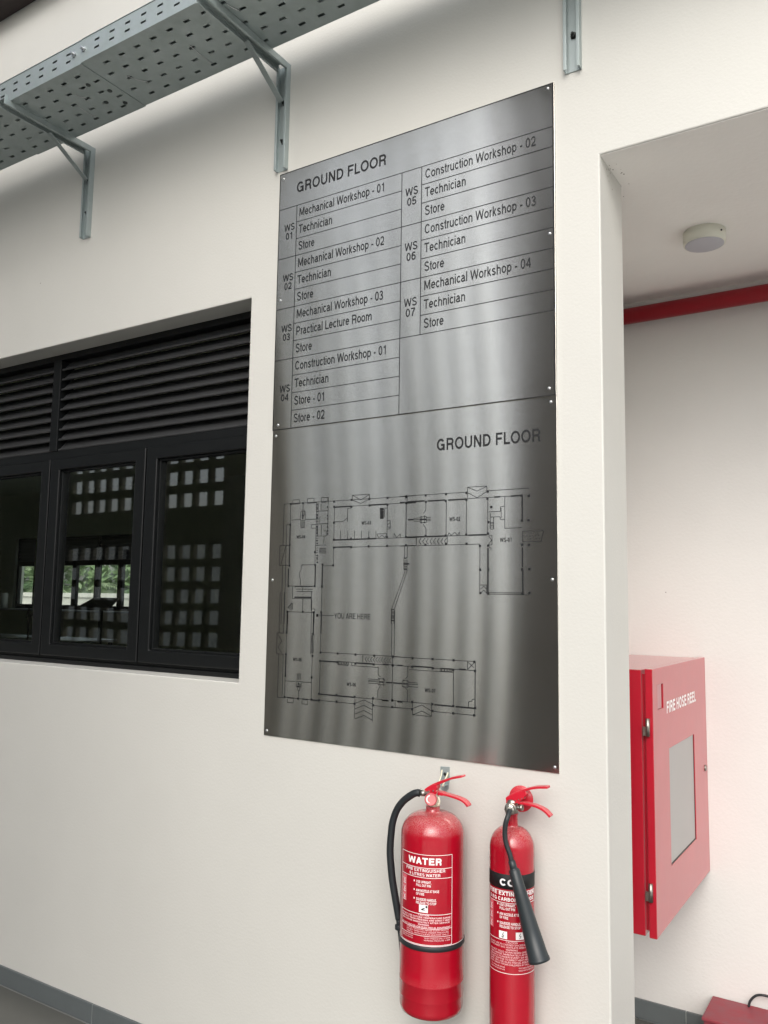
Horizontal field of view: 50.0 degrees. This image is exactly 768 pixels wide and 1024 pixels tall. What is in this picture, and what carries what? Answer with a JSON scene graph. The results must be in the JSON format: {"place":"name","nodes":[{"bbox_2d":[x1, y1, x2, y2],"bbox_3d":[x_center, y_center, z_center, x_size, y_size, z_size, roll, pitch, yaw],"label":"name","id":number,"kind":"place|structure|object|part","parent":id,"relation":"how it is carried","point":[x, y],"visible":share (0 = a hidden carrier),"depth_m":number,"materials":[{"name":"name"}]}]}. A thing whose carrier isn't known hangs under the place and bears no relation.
{"place":"outdoors","nodes":[
{"label":"outdoors","id":0,"kind":"place"},
{"bbox_2d":[0,593,7,607],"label":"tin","id":1,"kind":"object","parent":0,"point":[3,600],"visible":1,"depth_m":15.18,"materials":[{"name":"grey metal"}]},
{"bbox_2d":[24,565,129,591],"label":"sky","id":2,"kind":"structure","parent":0,"point":[81,578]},
{"bbox_2d":[0,475,244,652],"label":"wall","id":3,"kind":"structure","parent":0,"point":[201,592],"depth_m":13.09,"materials":[{"name":"paint"}]},
{"bbox_2d":[15,538,35,607],"bbox_3d":[-6.607,1.137,15.286,0.600,1.290,0.080,-3,-7,32],"label":"louvered window","id":4,"kind":"structure","parent":3,"relation":"attached to","point":[26,552],"depth_m":15.35,"materials":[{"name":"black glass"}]},
{"bbox_2d":[0,608,127,613],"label":"window shelf","id":5,"kind":"object","parent":3,"relation":"attached to","point":[121,612],"depth_m":13.92,"materials":[{"name":"grey laminate"}]},
{"bbox_2d":[62,534,131,610],"bbox_3d":[-4.928,1.049,14.222,2.400,1.290,0.080,-3,-7,32],"label":"louvered window","id":6,"kind":"structure","parent":3,"relation":"attached to","point":[98,551],"depth_m":14.20,"materials":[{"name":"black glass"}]},
{"bbox_2d":[0,984,655,1023],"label":"floor","id":7,"kind":"structure","parent":0,"point":[16,1007],"depth_m":3.04,"materials":[{"name":"tile"}]},
{"bbox_2d":[623,279,767,1023],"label":"wall","id":8,"kind":"structure","parent":7,"relation":"on","point":[696,414],"depth_m":3.07,"materials":[{"name":"paint"}]},
{"bbox_2d":[629,655,709,939],"bbox_3d":[0.867,0.889,2.784,0.295,0.764,0.756,-3,-7,32],"label":"hose reel cabinet","id":9,"kind":"object","parent":8,"relation":"attached to","point":[670,815],"visible":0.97,"depth_m":2.54,"materials":[{"name":"red metal"}]},
{"bbox_3d":[0.982,0.884,2.718,0.029,0.765,0.744,-3,-7,32],"label":"door","id":10,"kind":"part","parent":9,"relation":"part of","materials":[{"name":"red metal"}]},
{"bbox_2d":[623,284,767,324],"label":"red pipe","id":11,"kind":"object","parent":8,"relation":"attached to","point":[709,302],"depth_m":3.13,"materials":[{"name":"red metal"}]},
{"bbox_2d":[702,996,767,1023],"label":"metal box","id":12,"kind":"object","parent":7,"relation":"on","point":[718,1010],"visible":1,"depth_m":2.80,"materials":[{"name":"red metal"}]},
{"bbox_2d":[748,994,767,1006],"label":"cable","id":13,"kind":"object","parent":12,"relation":"attached to","point":[754,996],"visible":1,"depth_m":2.84,"materials":[{"name":"black rubber"}]},
{"bbox_2d":[0,0,767,1023],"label":"wall","id":14,"kind":"structure","parent":0,"point":[180,848],"depth_m":2.68,"materials":[{"name":"paint"}]},
{"bbox_2d":[0,0,34,21],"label":"roof beam","id":15,"kind":"structure","parent":14,"relation":"attached to","point":[8,8],"depth_m":3.86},
{"bbox_2d":[0,94,95,239],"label":"wall bracket","id":16,"kind":"object","parent":14,"relation":"attached to","point":[56,134],"depth_m":3.41,"materials":[{"name":"metal"}]},
{"bbox_2d":[0,40,145,154],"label":"cable tray","id":17,"kind":"object","parent":16,"relation":"on","point":[67,91],"visible":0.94,"depth_m":3.14,"materials":[{"name":"metal"}]},
{"bbox_2d":[0,115,36,169],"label":"cable tray","id":18,"kind":"object","parent":17,"relation":"attached to","point":[12,153],"visible":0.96,"depth_m":3.52,"materials":[{"name":"metal"}]},
{"bbox_2d":[0,311,250,678],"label":"louvered window","id":19,"kind":"structure","parent":14,"relation":"attached to","point":[58,451],"depth_m":3.32,"materials":[{"name":"black metal"}]},
{"bbox_2d":[0,331,250,496],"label":"room ceiling","id":20,"kind":"structure","parent":14,"relation":"attached to","point":[213,467],"depth_m":12.26,"materials":[{"name":"paint"}]},
{"bbox_2d":[196,0,290,172],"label":"wall bracket","id":21,"kind":"object","parent":14,"relation":"attached to","point":[258,47],"depth_m":2.85,"materials":[{"name":"metal"}]},
{"bbox_2d":[81,0,379,105],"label":"cable tray","id":22,"kind":"object","parent":21,"relation":"on","point":[156,50],"visible":0.99,"depth_m":2.80,"materials":[{"name":"metal"}]},
{"bbox_2d":[264,395,559,773],"bbox_3d":[0.040,0.199,2.454,1.000,1.009,0.007,-3,-7,32],"label":"sign plate","id":23,"kind":"object","parent":14,"relation":"attached to","point":[413,603],"visible":1,"depth_m":2.41,"materials":[{"name":"silver metal"}]},
{"bbox_2d":[272,82,556,430],"bbox_3d":[0.054,-0.746,2.554,1.000,0.908,0.008,-3,-7,32],"label":"sign plate","id":24,"kind":"object","parent":14,"relation":"attached to","point":[416,270],"visible":1,"depth_m":2.51,"materials":[{"name":"silver metal"}]},
{"bbox_2d":[440,766,449,790],"bbox_3d":[0.157,0.745,2.286,0.029,0.068,0.054,-3,-7,32],"label":"wall hook","id":25,"kind":"object","parent":14,"relation":"attached to","point":[445,787],"depth_m":2.31,"materials":[{"name":"metal"}]},
{"bbox_2d":[387,770,471,1021],"bbox_3d":[0.119,0.998,2.185,0.192,0.605,0.174,3,-6,-15],"label":"fire extinguisher","id":26,"kind":"object","parent":25,"relation":"hanging from","point":[428,907],"visible":1,"depth_m":2.12,"materials":[{"name":"red metal"}]},
{"bbox_2d":[489,785,552,1023],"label":"fire extinguisher","id":27,"kind":"object","parent":14,"relation":"attached to","point":[518,952],"visible":1,"depth_m":2.04,"materials":[{"name":"red metal"}]},
{"bbox_2d":[563,0,581,74],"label":"wall bracket","id":28,"kind":"object","parent":14,"relation":"attached to","point":[572,48],"depth_m":2.32,"materials":[{"name":"metal"}]},
{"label":"ground","id":29,"kind":"structure","parent":0,"visible":0},
{"bbox_2d":[23,575,70,591],"bbox_3d":[-11.562,3.037,25.279,4.089,2.227,3.429,3,-6,-16],"label":"palm tree","id":30,"kind":"object","parent":29,"relation":"on","point":[26,586],"visible":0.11,"depth_m":25.06,"materials":[{"name":"green plant"}]},
{"bbox_2d":[24,561,88,576],"bbox_3d":[-11.876,2.792,28.374,3.606,3.358,3.422,4,-7,-24],"label":"palm tree","id":31,"kind":"object","parent":29,"relation":"on","point":[26,567],"visible":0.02,"depth_m":28.36,"materials":[{"name":"green plant"}]},
{"bbox_2d":[27,583,116,592],"bbox_3d":[-8.417,3.007,23.474,3.664,1.996,3.430,3,-6,-17],"label":"palm tree","id":32,"kind":"object","parent":29,"relation":"on","point":[102,585],"visible":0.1,"depth_m":23.68,"materials":[{"name":"green plant"}]},
{"bbox_2d":[22,592,128,605],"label":"boundary wall","id":33,"kind":"structure","parent":29,"relation":"on","point":[66,598],"depth_m":20.09,"materials":[{"name":"paint"}]},
{"bbox_2d":[24,565,130,593],"bbox_3d":[-11.694,2.178,30.018,32.316,5.166,2.425,-3,-7,32],"label":"shrubbery","id":34,"kind":"object","parent":29,"relation":"on","point":[108,576],"visible":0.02,"depth_m":28.27,"materials":[{"name":"green plant"}]},
{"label":"room floor","id":35,"kind":"structure","parent":0,"visible":0},
{"bbox_2d":[0,633,31,639],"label":"work table","id":36,"kind":"object","parent":35,"relation":"on","point":[13,636],"visible":0.23,"depth_m":11.56,"materials":[{"name":"grey laminate"}]},
{"bbox_2d":[26,608,32,639],"bbox_3d":[-4.370,1.863,10.077,0.185,1.358,0.057,-3,-7,32],"label":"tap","id":37,"kind":"object","parent":35,"relation":"on","point":[28,616],"visible":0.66,"depth_m":10.15,"materials":[{"name":"black metal"}]},
{"bbox_2d":[25,637,117,644],"bbox_3d":[-4.256,2.195,11.146,1.100,0.949,0.650,-3,-7,32],"label":"work table","id":38,"kind":"object","parent":35,"relation":"on","point":[78,640],"visible":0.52,"depth_m":11.03,"materials":[{"name":"grey laminate"}]},
{"bbox_2d":[76,597,117,643],"bbox_3d":[-2.727,1.575,7.824,0.710,1.517,0.400,-3,-7,32],"label":"drawing board","id":39,"kind":"object","parent":35,"relation":"on","point":[101,605],"visible":0.42,"depth_m":7.86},
{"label":"slab","id":40,"kind":"structure","parent":0,"visible":0},
{"bbox_2d":[601,108,767,304],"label":"ceiling","id":41,"kind":"structure","parent":40,"relation":"attached to","point":[674,187],"depth_m":2.52,"materials":[{"name":"paint"}]},
{"bbox_2d":[683,223,725,252],"bbox_3d":[1.050,-0.895,2.698,0.131,0.046,0.131,-3,-7,32],"label":"ceiling lamp","id":42,"kind":"object","parent":41,"relation":"attached to","point":[705,237],"visible":1,"depth_m":2.66,"materials":[{"name":"white plastic"}]}
]}

